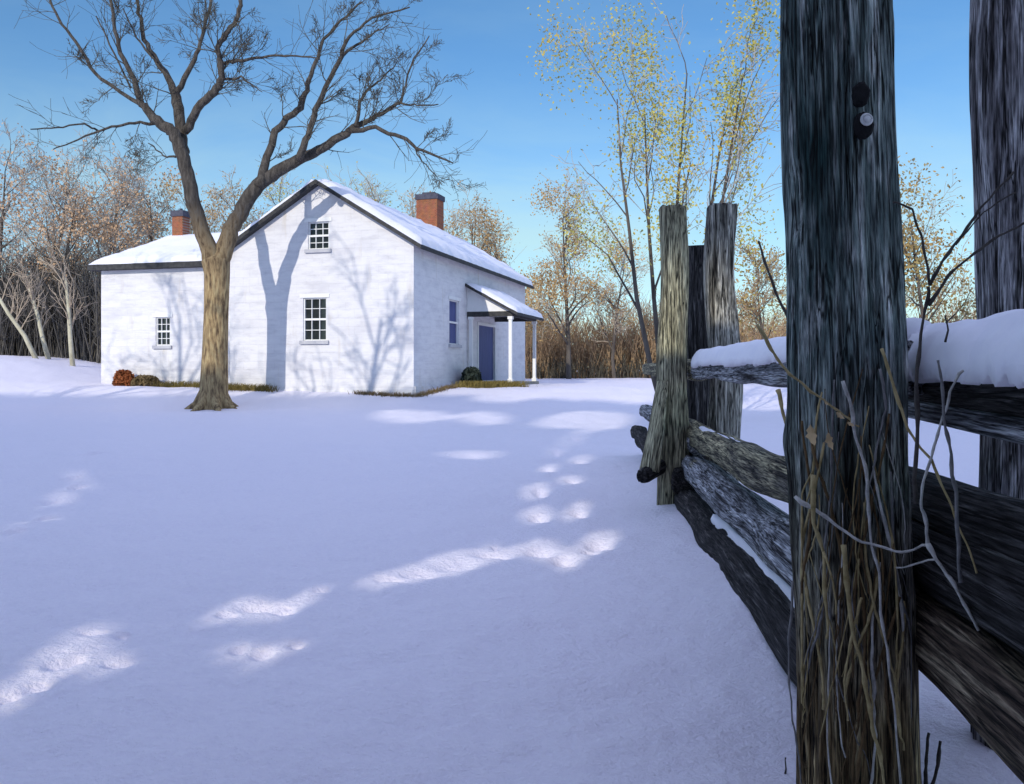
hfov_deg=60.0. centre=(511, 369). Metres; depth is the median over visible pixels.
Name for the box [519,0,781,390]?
yellow tree
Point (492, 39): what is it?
sky
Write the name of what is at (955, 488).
weed stalk
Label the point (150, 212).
winter tree
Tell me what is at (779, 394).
weed stalk
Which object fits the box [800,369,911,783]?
vine tangle
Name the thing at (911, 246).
winter tree
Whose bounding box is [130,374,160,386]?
shrub
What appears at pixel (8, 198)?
winter tree
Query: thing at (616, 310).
winter tree
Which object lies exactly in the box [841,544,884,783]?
vine
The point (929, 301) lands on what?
bare shrub
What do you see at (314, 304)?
window
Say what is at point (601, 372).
dark thicket
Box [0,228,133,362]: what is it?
dark thicket
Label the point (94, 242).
grey wood
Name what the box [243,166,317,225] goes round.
winter tree
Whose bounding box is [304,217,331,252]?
window
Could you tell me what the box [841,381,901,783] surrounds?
vine
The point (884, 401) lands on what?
vine
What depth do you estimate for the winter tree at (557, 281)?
56.84 m
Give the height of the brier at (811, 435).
0.316 m
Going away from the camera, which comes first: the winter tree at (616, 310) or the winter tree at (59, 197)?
the winter tree at (59, 197)
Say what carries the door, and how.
in the farmhouse
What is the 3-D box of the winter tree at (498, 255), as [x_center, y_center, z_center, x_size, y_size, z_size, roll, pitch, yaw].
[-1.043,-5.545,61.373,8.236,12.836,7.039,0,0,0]
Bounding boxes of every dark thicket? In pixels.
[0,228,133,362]
[525,354,652,378]
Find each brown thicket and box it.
[525,287,785,378]
[906,270,976,323]
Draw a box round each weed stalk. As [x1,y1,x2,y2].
[757,241,785,315]
[775,389,785,423]
[787,581,801,783]
[880,348,977,572]
[923,732,929,783]
[930,741,941,783]
[937,360,963,582]
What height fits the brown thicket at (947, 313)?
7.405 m
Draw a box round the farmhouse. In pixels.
[87,179,543,394]
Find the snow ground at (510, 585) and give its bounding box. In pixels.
[0,355,1022,783]
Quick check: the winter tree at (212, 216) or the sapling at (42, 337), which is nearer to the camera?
the sapling at (42, 337)
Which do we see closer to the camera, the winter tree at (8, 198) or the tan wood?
the winter tree at (8, 198)
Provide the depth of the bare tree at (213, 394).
28.23 m
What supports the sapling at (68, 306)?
on the snow ground at (510, 585)
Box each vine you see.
[810,475,836,638]
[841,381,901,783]
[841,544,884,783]
[869,369,886,487]
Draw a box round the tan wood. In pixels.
[508,238,572,367]
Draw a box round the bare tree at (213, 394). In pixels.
[9,0,487,410]
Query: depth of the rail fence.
2.34 m
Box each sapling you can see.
[0,266,46,358]
[5,243,60,358]
[39,239,97,365]
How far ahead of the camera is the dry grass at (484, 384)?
33.10 m
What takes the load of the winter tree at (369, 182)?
on the snow ground at (510, 585)
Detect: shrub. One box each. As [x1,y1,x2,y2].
[112,369,134,385]
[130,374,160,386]
[460,366,482,381]
[893,171,1023,503]
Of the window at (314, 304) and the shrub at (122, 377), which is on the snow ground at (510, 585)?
the shrub at (122, 377)
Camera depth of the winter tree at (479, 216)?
59.86 m
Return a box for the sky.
[0,0,976,366]
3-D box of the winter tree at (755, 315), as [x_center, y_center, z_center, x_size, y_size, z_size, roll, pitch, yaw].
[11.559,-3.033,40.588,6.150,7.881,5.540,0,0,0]
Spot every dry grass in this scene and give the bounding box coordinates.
[146,380,278,391]
[347,384,460,397]
[451,380,538,387]
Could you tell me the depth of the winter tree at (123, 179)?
50.52 m
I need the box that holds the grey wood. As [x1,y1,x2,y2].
[2,197,283,281]
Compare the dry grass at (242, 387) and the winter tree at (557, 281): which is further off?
the winter tree at (557, 281)
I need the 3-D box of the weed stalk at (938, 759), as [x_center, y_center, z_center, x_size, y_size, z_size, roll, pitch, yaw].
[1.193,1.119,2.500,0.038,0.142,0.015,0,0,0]
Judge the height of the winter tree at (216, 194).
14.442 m
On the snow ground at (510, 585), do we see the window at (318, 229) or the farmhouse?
the farmhouse
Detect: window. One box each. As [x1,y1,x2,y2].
[152,313,172,348]
[299,294,329,343]
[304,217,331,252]
[448,295,461,347]
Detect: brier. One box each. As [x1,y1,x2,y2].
[756,324,859,448]
[794,370,979,630]
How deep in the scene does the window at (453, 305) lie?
34.22 m
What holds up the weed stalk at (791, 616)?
on the snow ground at (510, 585)
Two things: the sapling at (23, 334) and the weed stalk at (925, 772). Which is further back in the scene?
the sapling at (23, 334)
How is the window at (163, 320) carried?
in the farmhouse
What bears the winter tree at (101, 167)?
on the snow ground at (510, 585)
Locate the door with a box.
[479,325,492,379]
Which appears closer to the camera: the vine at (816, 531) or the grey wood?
the vine at (816, 531)
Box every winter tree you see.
[0,118,84,297]
[0,157,156,338]
[2,121,156,276]
[37,154,170,281]
[60,130,172,262]
[100,143,196,254]
[119,166,233,242]
[155,166,267,238]
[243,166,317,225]
[313,161,394,205]
[386,185,474,237]
[444,180,526,302]
[451,204,547,329]
[512,166,625,378]
[578,223,658,377]
[734,220,785,341]
[898,146,975,323]
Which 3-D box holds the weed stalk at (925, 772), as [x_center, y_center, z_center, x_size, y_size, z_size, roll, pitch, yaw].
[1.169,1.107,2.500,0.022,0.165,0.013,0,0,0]
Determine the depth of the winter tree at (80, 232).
45.37 m
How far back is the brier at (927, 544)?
2.10 m
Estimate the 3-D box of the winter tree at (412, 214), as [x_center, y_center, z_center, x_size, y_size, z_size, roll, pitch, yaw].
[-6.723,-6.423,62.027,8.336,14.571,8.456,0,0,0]
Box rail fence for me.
[630,0,1023,783]
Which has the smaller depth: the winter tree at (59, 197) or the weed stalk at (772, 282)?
the weed stalk at (772, 282)
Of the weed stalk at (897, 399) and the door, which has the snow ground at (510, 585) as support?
the weed stalk at (897, 399)
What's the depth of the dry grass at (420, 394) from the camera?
30.13 m
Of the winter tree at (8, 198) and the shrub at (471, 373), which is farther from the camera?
the winter tree at (8, 198)

